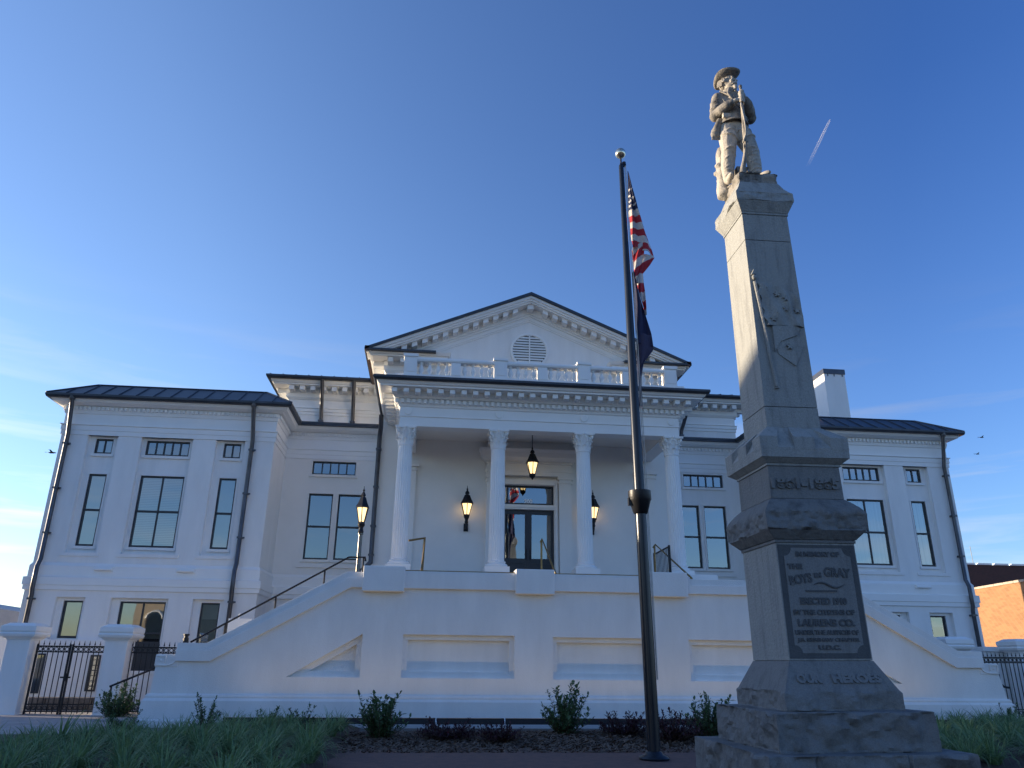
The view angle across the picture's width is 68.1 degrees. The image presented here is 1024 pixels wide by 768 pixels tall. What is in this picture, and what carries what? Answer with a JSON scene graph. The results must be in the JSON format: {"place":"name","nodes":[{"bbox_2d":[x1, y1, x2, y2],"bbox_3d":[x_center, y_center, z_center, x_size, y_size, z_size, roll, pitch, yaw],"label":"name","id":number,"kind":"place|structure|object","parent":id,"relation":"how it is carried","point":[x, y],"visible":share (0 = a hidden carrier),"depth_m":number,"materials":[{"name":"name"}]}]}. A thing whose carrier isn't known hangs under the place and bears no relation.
{"place":"outdoors","nodes":[
{"label":"outdoors","id":0,"kind":"place"},
{"bbox_2d":[0,604,19,666],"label":"white building","id":1,"kind":"structure","parent":0,"point":[9,614],"depth_m":40.16,"materials":[{"name":"paint"}]},
{"bbox_2d":[0,708,138,733],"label":"path","id":2,"kind":"structure","parent":0,"point":[53,719],"depth_m":18.64,"materials":[{"name":"concrete"}]},
{"bbox_2d":[0,623,51,714],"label":"gate pillar","id":3,"kind":"structure","parent":2,"relation":"on","point":[22,641],"depth_m":20.63,"materials":[{"name":"white paint"}]},
{"bbox_2d":[27,697,132,709],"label":"stone wall","id":4,"kind":"structure","parent":2,"relation":"on","point":[76,700],"depth_m":22.10,"materials":[{"name":"stone"}]},
{"bbox_2d":[92,679,139,717],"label":"green shrub","id":5,"kind":"object","parent":2,"relation":"on","point":[119,709],"visible":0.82,"depth_m":19.29,"materials":[{"name":"green plant"}]},
{"bbox_2d":[92,624,144,714],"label":"gate pillar","id":6,"kind":"structure","parent":2,"relation":"on","point":[119,639],"depth_m":20.92,"materials":[{"name":"white paint"}]},
{"bbox_2d":[22,640,104,714],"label":"iron gate","id":7,"kind":"structure","parent":6,"relation":"attached to","point":[65,677],"depth_m":20.78,"materials":[{"name":"metal"}]},
{"bbox_2d":[124,641,180,713],"bbox_3d":[-9.850,8.188,21.147,1.744,1.880,0.038,3,-20,-6],"label":"iron fence","id":8,"kind":"object","parent":2,"relation":"on","point":[158,650],"visible":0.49,"depth_m":21.31,"materials":[{"name":"metal"}]},
{"bbox_2d":[111,728,687,733],"bbox_3d":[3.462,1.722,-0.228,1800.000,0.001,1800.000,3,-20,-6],"label":"ground","id":9,"kind":"structure","parent":0,"point":[392,729],"depth_m":19.30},
{"bbox_2d":[1,724,360,767],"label":"planting bed","id":10,"kind":"object","parent":9,"relation":"on","point":[317,763],"visible":0.02,"depth_m":13.04,"materials":[{"name":"plant"}]},
{"bbox_2d":[0,730,40,764],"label":"grass tuft","id":11,"kind":"object","parent":10,"relation":"on","point":[5,744],"visible":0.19,"depth_m":11.00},
{"bbox_2d":[0,732,50,767],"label":"grass tuft","id":12,"kind":"object","parent":10,"relation":"on","point":[12,761],"visible":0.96,"depth_m":9.63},
{"bbox_2d":[0,736,52,767],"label":"grass tuft","id":13,"kind":"object","parent":10,"relation":"on","point":[19,762],"visible":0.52,"depth_m":10.09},
{"bbox_2d":[0,718,68,755],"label":"grass tuft","id":14,"kind":"object","parent":10,"relation":"on","point":[40,736],"visible":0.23,"depth_m":11.86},
{"bbox_2d":[10,726,68,766],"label":"grass tuft","id":15,"kind":"object","parent":10,"relation":"on","point":[46,748],"visible":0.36,"depth_m":10.83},
{"bbox_2d":[28,743,74,767],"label":"grass tuft","id":16,"kind":"object","parent":10,"relation":"on","point":[55,763],"visible":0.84,"depth_m":9.86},
{"bbox_2d":[26,712,93,747],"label":"grass tuft","id":17,"kind":"object","parent":10,"relation":"on","point":[66,726],"visible":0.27,"depth_m":13.04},
{"bbox_2d":[22,722,113,767],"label":"grass tuft","id":18,"kind":"object","parent":10,"relation":"on","point":[80,751],"visible":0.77,"depth_m":10.24,"materials":[{"name":"plant"}]},
{"bbox_2d":[51,731,112,766],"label":"grass tuft","id":19,"kind":"object","parent":10,"relation":"on","point":[98,751],"visible":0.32,"depth_m":10.90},
{"bbox_2d":[66,715,110,742],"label":"grass tuft","id":20,"kind":"object","parent":10,"relation":"on","point":[91,732],"visible":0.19,"depth_m":13.78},
{"bbox_2d":[87,716,138,746],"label":"grass tuft","id":21,"kind":"object","parent":10,"relation":"on","point":[118,730],"visible":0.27,"depth_m":13.25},
{"bbox_2d":[85,713,147,749],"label":"grass tuft","id":22,"kind":"object","parent":10,"relation":"on","point":[122,730],"visible":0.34,"depth_m":12.86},
{"bbox_2d":[73,727,167,767],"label":"grass tuft","id":23,"kind":"object","parent":10,"relation":"on","point":[123,751],"visible":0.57,"depth_m":10.36,"materials":[{"name":"plant"}]},
{"bbox_2d":[88,739,157,767],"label":"grass tuft","id":24,"kind":"object","parent":10,"relation":"on","point":[126,764],"visible":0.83,"depth_m":9.76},
{"bbox_2d":[104,709,142,730],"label":"young shrub","id":25,"kind":"object","parent":10,"relation":"on","point":[116,718],"visible":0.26,"depth_m":15.29,"materials":[{"name":"green plant"}]},
{"bbox_2d":[101,721,186,763],"bbox_3d":[-5.528,5.453,11.531,1.342,0.650,1.351,-9,-22,25],"label":"grass tuft","id":26,"kind":"object","parent":10,"relation":"on","point":[133,750],"visible":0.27,"depth_m":11.46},
{"bbox_2d":[125,725,191,763],"bbox_3d":[-5.232,5.341,11.174,1.271,0.615,1.279,-15,-25,36],"label":"grass tuft","id":27,"kind":"object","parent":10,"relation":"on","point":[156,749],"visible":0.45,"depth_m":11.11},
{"bbox_2d":[122,733,209,767],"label":"grass tuft","id":28,"kind":"object","parent":10,"relation":"on","point":[167,763],"visible":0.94,"depth_m":9.79,"materials":[{"name":"plant"}]},
{"bbox_2d":[137,715,198,758],"bbox_3d":[-5.621,5.705,12.251,1.246,0.664,1.301,-10,-23,27],"label":"grass tuft","id":29,"kind":"object","parent":10,"relation":"on","point":[158,733],"visible":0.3,"depth_m":12.16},
{"bbox_2d":[151,712,210,747],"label":"grass tuft","id":30,"kind":"object","parent":10,"relation":"on","point":[184,732],"visible":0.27,"depth_m":13.28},
{"bbox_2d":[162,739,215,767],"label":"grass tuft","id":31,"kind":"object","parent":10,"relation":"on","point":[187,762],"visible":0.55,"depth_m":10.33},
{"bbox_2d":[170,715,225,753],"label":"grass tuft","id":32,"kind":"object","parent":10,"relation":"on","point":[196,734],"visible":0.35,"depth_m":12.83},
{"bbox_2d":[190,692,221,726],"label":"young shrub","id":33,"kind":"object","parent":10,"relation":"on","point":[201,711],"visible":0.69,"depth_m":17.45,"materials":[{"name":"green plant"}]},
{"bbox_2d":[177,716,235,758],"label":"grass tuft","id":34,"kind":"object","parent":10,"relation":"on","point":[202,743],"visible":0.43,"depth_m":11.79,"materials":[{"name":"plant"}]},
{"bbox_2d":[189,715,256,754],"bbox_3d":[-4.664,5.779,12.484,1.299,0.723,1.407,-9,-22,25],"label":"grass tuft","id":35,"kind":"object","parent":10,"relation":"on","point":[228,734],"visible":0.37,"depth_m":12.38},
{"bbox_2d":[180,738,272,767],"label":"grass tuft","id":36,"kind":"object","parent":10,"relation":"on","point":[229,764],"visible":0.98,"depth_m":9.38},
{"bbox_2d":[195,730,266,767],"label":"grass tuft","id":37,"kind":"object","parent":10,"relation":"on","point":[232,747],"visible":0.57,"depth_m":10.59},
{"bbox_2d":[220,726,284,767],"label":"grass tuft","id":38,"kind":"object","parent":10,"relation":"on","point":[259,751],"visible":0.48,"depth_m":10.99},
{"bbox_2d":[248,723,294,749],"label":"grass tuft","id":39,"kind":"object","parent":10,"relation":"on","point":[259,737],"visible":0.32,"depth_m":13.13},
{"bbox_2d":[247,723,297,761],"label":"grass tuft","id":40,"kind":"object","parent":10,"relation":"on","point":[267,744],"visible":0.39,"depth_m":11.69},
{"bbox_2d":[242,743,303,767],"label":"grass tuft","id":41,"kind":"object","parent":10,"relation":"on","point":[275,760],"visible":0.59,"depth_m":10.39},
{"bbox_2d":[254,748,303,767],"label":"grass tuft","id":42,"kind":"object","parent":10,"relation":"on","point":[284,763],"visible":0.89,"depth_m":10.09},
{"bbox_2d":[273,740,321,767],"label":"grass tuft","id":43,"kind":"object","parent":10,"relation":"on","point":[297,759],"visible":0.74,"depth_m":11.20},
{"bbox_2d":[285,702,316,727],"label":"young shrub","id":44,"kind":"object","parent":10,"relation":"on","point":[304,717],"visible":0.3,"depth_m":17.32,"materials":[{"name":"green plant"}]},
{"bbox_2d":[276,719,342,763],"bbox_3d":[-3.201,5.654,11.977,1.304,0.677,1.262,2,-20,-4],"label":"grass tuft","id":45,"kind":"object","parent":10,"relation":"on","point":[311,751],"visible":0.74,"depth_m":11.89,"materials":[{"name":"plant"}]},
{"bbox_2d":[278,711,346,752],"bbox_3d":[-3.511,6.099,13.264,1.352,0.725,1.397,4,-20,-9],"label":"grass tuft","id":46,"kind":"object","parent":10,"relation":"on","point":[311,732],"visible":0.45,"depth_m":13.14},
{"bbox_2d":[222,717,434,723],"bbox_3d":[-4.513,8.551,18.766,5.180,0.515,0.130,3,-20,-6],"label":"light bar","id":47,"kind":"object","parent":10,"relation":"on","point":[410,720],"visible":0.34,"depth_m":18.85,"materials":[{"name":"black paint"}]},
{"bbox_2d":[308,704,357,736],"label":"grass tuft","id":48,"kind":"object","parent":10,"relation":"on","point":[330,724],"visible":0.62,"depth_m":15.69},
{"bbox_2d":[17,292,984,707],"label":"courthouse","id":49,"kind":"structure","parent":9,"relation":"on","point":[171,516],"depth_m":27.09,"materials":[{"name":"white paint"}]},
{"bbox_2d":[30,653,46,692],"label":"window","id":50,"kind":"structure","parent":49,"relation":"in","point":[39,654],"depth_m":23.46,"materials":[{"name":"glass"}]},
{"bbox_2d":[57,600,82,637],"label":"window","id":51,"kind":"structure","parent":49,"relation":"in","point":[68,628],"depth_m":24.51,"materials":[{"name":"glass"}]},
{"bbox_2d":[75,474,106,545],"bbox_3d":[-14.252,4.285,25.737,0.580,2.450,0.150,3,-20,-6],"label":"window","id":52,"kind":"structure","parent":49,"relation":"in","point":[96,483],"depth_m":25.76,"materials":[{"name":"glass"}]},
{"bbox_2d":[84,655,100,690],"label":"window","id":53,"kind":"structure","parent":49,"relation":"in","point":[94,661],"depth_m":23.63,"materials":[{"name":"glass"}]},
{"bbox_2d":[94,439,113,453],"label":"window","id":54,"kind":"structure","parent":49,"relation":"in","point":[104,446],"depth_m":26.52,"materials":[{"name":"glass"}]},
{"bbox_2d":[117,601,165,670],"bbox_3d":[-12.077,8.162,24.540,1.430,2.110,0.200,3,-20,-6],"label":"window","id":55,"kind":"structure","parent":49,"relation":"in","point":[148,615],"depth_m":24.71,"materials":[{"name":"glass"}]},
{"bbox_2d":[129,476,184,547],"bbox_3d":[-12.124,4.385,25.946,1.460,2.450,0.150,3,-20,-6],"label":"window","id":56,"kind":"structure","parent":49,"relation":"in","point":[156,514],"depth_m":25.98,"materials":[{"name":"glass"}]},
{"bbox_2d":[145,441,189,456],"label":"window","id":57,"kind":"structure","parent":49,"relation":"in","point":[160,448],"depth_m":26.74,"materials":[{"name":"glass"}]},
{"bbox_2d":[196,603,219,642],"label":"window","id":58,"kind":"structure","parent":49,"relation":"in","point":[209,613],"depth_m":24.97,"materials":[{"name":"glass"}]},
{"bbox_2d":[210,478,236,548],"bbox_3d":[-9.942,4.486,26.160,0.590,2.450,0.150,3,-20,-6],"label":"window","id":59,"kind":"structure","parent":49,"relation":"in","point":[226,490],"depth_m":26.18,"materials":[{"name":"glass"}]},
{"bbox_2d":[223,444,241,457],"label":"window","id":60,"kind":"structure","parent":49,"relation":"in","point":[230,450],"depth_m":26.95,"materials":[{"name":"glass"}]},
{"bbox_2d":[303,494,332,559],"bbox_3d":[-7.251,5.359,28.411,0.900,2.450,0.150,3,-20,-6],"label":"window","id":61,"kind":"structure","parent":49,"relation":"in","point":[316,544],"depth_m":28.44,"materials":[{"name":"glass"}]},
{"bbox_2d":[312,461,355,474],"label":"window","id":62,"kind":"structure","parent":49,"relation":"in","point":[328,468],"depth_m":29.26,"materials":[{"name":"glass"}]},
{"bbox_2d":[333,495,361,559],"bbox_3d":[-6.158,5.410,28.518,0.900,2.450,0.150,3,-20,-6],"label":"window","id":63,"kind":"structure","parent":49,"relation":"in","point":[346,536],"depth_m":28.54,"materials":[{"name":"glass"}]},
{"bbox_2d":[461,486,472,531],"bbox_3d":[-1.618,4.432,27.104,0.436,1.590,0.590,3,-20,-6],"label":"wall lantern","id":64,"kind":"object","parent":49,"relation":"attached to","point":[466,503],"depth_m":26.95,"materials":[{"name":"black metal"}]},
{"bbox_2d":[504,510,526,571],"bbox_3d":[0.111,5.855,27.146,0.918,2.680,0.159,3,-20,-6],"label":"door","id":65,"kind":"structure","parent":49,"relation":"in","point":[515,534],"depth_m":27.31,"materials":[{"name":"paint"}]},
{"bbox_2d":[505,485,552,504],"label":"window","id":66,"kind":"structure","parent":49,"relation":"in","point":[529,502],"depth_m":27.98,"materials":[{"name":"glass"}]},
{"bbox_2d":[505,487,553,569],"bbox_3d":[0.579,5.478,27.380,1.900,3.700,0.239,3,-20,-6],"label":"door","id":67,"kind":"structure","parent":49,"relation":"in","point":[540,524],"depth_m":27.45,"materials":[{"name":"paint"}]},
{"bbox_2d":[526,435,538,479],"bbox_3d":[0.724,2.598,26.967,0.436,1.670,0.503,3,-20,-6],"label":"pendant lantern","id":68,"kind":"object","parent":49,"relation":"hanging from","point":[532,461],"visible":1,"depth_m":26.74,"materials":[{"name":"black metal"}]},
{"bbox_2d":[591,490,599,534],"bbox_3d":[2.945,4.645,27.551,0.436,1.590,0.590,3,-20,-6],"label":"wall lantern","id":69,"kind":"object","parent":49,"relation":"attached to","point":[595,507],"depth_m":27.39,"materials":[{"name":"black metal"}]},
{"bbox_2d":[653,545,671,571],"bbox_3d":[4.694,6.171,23.528,0.058,2.040,1.910,2,-20,-3],"label":"picket railing","id":70,"kind":"object","parent":49,"relation":"on","point":[667,548],"visible":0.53,"depth_m":23.40,"materials":[{"name":"black metal"}]},
{"bbox_2d":[682,506,701,567],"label":"window","id":71,"kind":"structure","parent":49,"relation":"in","point":[693,554],"depth_m":29.86,"materials":[{"name":"glass"}]},
{"bbox_2d":[683,475,721,487],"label":"window","id":72,"kind":"structure","parent":49,"relation":"in","point":[707,481],"depth_m":30.69,"materials":[{"name":"glass"}]},
{"bbox_2d":[704,506,729,568],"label":"window","id":73,"kind":"structure","parent":49,"relation":"in","point":[715,519],"depth_m":29.95,"materials":[{"name":"glass"}]},
{"bbox_2d":[842,467,878,480],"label":"window","id":74,"kind":"structure","parent":49,"relation":"in","point":[849,473],"depth_m":29.24,"materials":[{"name":"glass"}]},
{"bbox_2d":[847,499,892,565],"bbox_3d":[13.366,5.575,28.446,1.460,2.450,0.150,3,-20,-6],"label":"window","id":75,"kind":"structure","parent":49,"relation":"in","point":[872,547],"depth_m":28.42,"materials":[{"name":"glass"}]},
{"bbox_2d":[905,469,920,482],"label":"window","id":76,"kind":"structure","parent":49,"relation":"in","point":[913,476],"depth_m":29.45,"materials":[{"name":"glass"}]},
{"bbox_2d":[911,501,935,566],"bbox_3d":[15.493,5.674,28.655,0.580,2.450,0.150,3,-20,-6],"label":"window","id":77,"kind":"structure","parent":49,"relation":"in","point":[918,508],"depth_m":28.69,"materials":[{"name":"glass"}]},
{"bbox_2d":[930,616,947,636],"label":"window","id":78,"kind":"structure","parent":49,"relation":"in","point":[936,621],"depth_m":27.53,"materials":[{"name":"glass"}]},
{"bbox_2d":[334,729,718,752],"bbox_3d":[4.162,8.104,17.289,15.800,0.262,6.320,3,-20,-6],"label":"mulch bed","id":79,"kind":"object","parent":9,"relation":"on","point":[339,739],"visible":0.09,"depth_m":15.38,"materials":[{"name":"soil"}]},
{"bbox_2d":[350,690,410,738],"bbox_3d":[-2.725,6.971,15.889,1.175,1.051,1.322,-5,-21,15],"label":"green shrub","id":80,"kind":"object","parent":79,"relation":"on","point":[377,727],"visible":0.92,"depth_m":15.70,"materials":[{"name":"green plant"}]},
{"bbox_2d":[412,716,483,741],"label":"purple shrub","id":81,"kind":"object","parent":79,"relation":"on","point":[436,733],"visible":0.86,"depth_m":15.51,"materials":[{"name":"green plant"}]},
{"bbox_2d":[437,718,503,728],"bbox_3d":[-1.054,8.712,19.106,1.700,0.515,0.130,3,-20,-6],"label":"light bar","id":82,"kind":"object","parent":79,"relation":"on","point":[494,721],"visible":0.62,"depth_m":19.12,"materials":[{"name":"black paint"}]},
{"bbox_2d":[475,720,524,743],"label":"purple shrub","id":83,"kind":"object","parent":79,"relation":"on","point":[501,736],"visible":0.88,"depth_m":15.34,"materials":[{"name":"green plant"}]},
{"bbox_2d":[541,680,594,734],"bbox_3d":[1.193,7.321,17.033,1.202,1.266,1.180,-8,-22,23],"label":"green shrub","id":84,"kind":"object","parent":79,"relation":"on","point":[567,717],"visible":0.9,"depth_m":16.89,"materials":[{"name":"green plant"}]},
{"bbox_2d":[505,718,696,726],"bbox_3d":[2.510,8.879,19.455,5.390,0.515,0.130,3,-20,-6],"label":"light bar","id":85,"kind":"object","parent":79,"relation":"on","point":[527,721],"visible":0.26,"depth_m":19.31,"materials":[{"name":"black paint"}]},
{"bbox_2d":[598,710,645,736],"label":"purple shrub","id":86,"kind":"object","parent":79,"relation":"on","point":[631,729],"visible":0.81,"depth_m":16.64,"materials":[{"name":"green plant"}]},
{"bbox_2d":[638,707,707,741],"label":"purple shrub","id":87,"kind":"object","parent":79,"relation":"on","point":[672,734],"visible":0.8,"depth_m":15.83,"materials":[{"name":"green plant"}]},
{"bbox_2d":[679,691,730,735],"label":"green shrub","id":88,"kind":"object","parent":79,"relation":"on","point":[708,724],"visible":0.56,"depth_m":16.47,"materials":[{"name":"green plant"}]},
{"bbox_2d":[137,565,1017,728],"bbox_3d":[2.263,7.866,22.209,23.740,4.500,3.640,3,-20,-6],"label":"entrance stair","id":89,"kind":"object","parent":9,"relation":"on","point":[517,643],"visible":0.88,"depth_m":20.58,"materials":[{"name":"paint"}]},
{"bbox_2d":[190,556,365,642],"bbox_3d":[-6.295,5.845,20.643,4.439,2.353,0.052,3,-20,-6],"label":"handrail","id":90,"kind":"object","parent":89,"relation":"on","point":[264,602],"visible":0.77,"depth_m":20.65,"materials":[{"name":"black metal"}]},
{"bbox_2d":[355,486,368,571],"bbox_3d":[-4.499,4.824,22.345,0.375,3.670,0.433,3,-20,-6],"label":"lamp post","id":91,"kind":"object","parent":89,"relation":"on","point":[362,506],"visible":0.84,"depth_m":22.55,"materials":[{"name":"metal"}]},
{"bbox_2d":[935,637,974,650],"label":"gate pillar","id":92,"kind":"structure","parent":9,"relation":"on","point":[961,643],"depth_m":23.45,"materials":[{"name":"white paint"}]},
{"bbox_2d":[974,579,1023,646],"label":"tan brick building","id":93,"kind":"structure","parent":9,"relation":"on","point":[1001,611],"depth_m":44.25,"materials":[{"name":"brick"}]},
{"bbox_2d":[980,739,1023,767],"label":"planting bed","id":94,"kind":"object","parent":9,"relation":"on","point":[1009,762],"visible":0.02,"depth_m":12.87,"materials":[{"name":"soil"}]},
{"bbox_2d":[939,724,977,750],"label":"grass tuft","id":95,"kind":"object","parent":94,"relation":"on","point":[951,746],"visible":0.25,"depth_m":13.48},
{"bbox_2d":[939,726,1007,766],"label":"grass tuft","id":96,"kind":"object","parent":94,"relation":"on","point":[969,749],"visible":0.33,"depth_m":12.63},
{"bbox_2d":[941,721,1012,749],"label":"grass tuft","id":97,"kind":"object","parent":94,"relation":"on","point":[966,734],"visible":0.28,"depth_m":14.38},
{"bbox_2d":[955,724,1022,755],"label":"grass tuft","id":98,"kind":"object","parent":94,"relation":"on","point":[994,736],"visible":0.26,"depth_m":13.53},
{"bbox_2d":[961,725,1023,767],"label":"grass tuft","id":99,"kind":"object","parent":94,"relation":"on","point":[990,755],"visible":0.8,"depth_m":12.67,"materials":[{"name":"plant"}]},
{"bbox_2d":[987,721,1023,748],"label":"grass tuft","id":100,"kind":"object","parent":94,"relation":"on","point":[1009,736],"visible":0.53,"depth_m":14.94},
{"bbox_2d":[323,748,695,767],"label":"pavement","id":101,"kind":"structure","parent":0,"point":[504,759],"depth_m":12.97,"materials":[{"name":"brick"}]},
{"bbox_2d":[615,148,669,761],"bbox_3d":[2.500,0.549,15.404,0.540,12.785,0.540,2,-20,-6],"label":"flagpole","id":102,"kind":"object","parent":101,"relation":"on","point":[639,497],"visible":1,"depth_m":14.59,"materials":[{"name":"brown metal"}]},
{"bbox_2d":[627,171,653,314],"bbox_3d":[2.902,-3.192,16.862,0.538,3.620,0.226,3,-20,-6],"label":"flag","id":103,"kind":"object","parent":102,"relation":"hanging from","point":[642,261],"visible":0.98,"depth_m":16.77,"materials":[{"name":"fabric"}]},
{"bbox_2d":[632,271,652,408],"bbox_3d":[2.797,-0.964,16.042,0.371,3.170,0.140,3,-20,-6],"label":"flag","id":104,"kind":"object","parent":102,"relation":"hanging from","point":[645,343],"visible":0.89,"depth_m":16.04,"materials":[{"name":"fabric"}]},
{"bbox_2d":[694,172,980,767],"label":"monument","id":105,"kind":"object","parent":101,"relation":"on","point":[817,688],"visible":1,"depth_m":9.45,"materials":[{"name":"stone"}]},
{"bbox_2d":[709,67,776,200],"bbox_3d":[3.614,-4.082,12.157,0.899,2.324,0.779,3,-20,-6],"label":"soldier statue","id":106,"kind":"object","parent":105,"relation":"on","point":[732,113],"visible":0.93,"depth_m":11.99,"materials":[{"name":"stone"}]},
{"bbox_2d":[0,0,1023,606],"label":"sky","id":107,"kind":"structure","parent":0,"point":[196,194],"materials":[{"name":"blue"}]},
{"bbox_2d":[967,548,1023,586],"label":"dark brick building","id":108,"kind":"structure","parent":0,"point":[982,574],"depth_m":63.11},
{"bbox_2d":[996,639,1023,715],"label":"gate pillar","id":109,"kind":"structure","parent":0,"point":[1009,647],"depth_m":24.86,"materials":[{"name":"white paint"}]},
{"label":"path","id":110,"kind":"structure","parent":0,"visible":0},
{"bbox_2d":[972,647,1015,704],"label":"garden wall","id":111,"kind":"structure","parent":110,"relation":"on","point":[989,651],"depth_m":25.44,"materials":[{"name":"white paint"}]},
{"bbox_2d":[982,653,1023,714],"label":"iron fence","id":112,"kind":"object","parent":110,"relation":"on","point":[1003,661],"visible":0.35,"depth_m":23.41,"materials":[{"name":"metal"}]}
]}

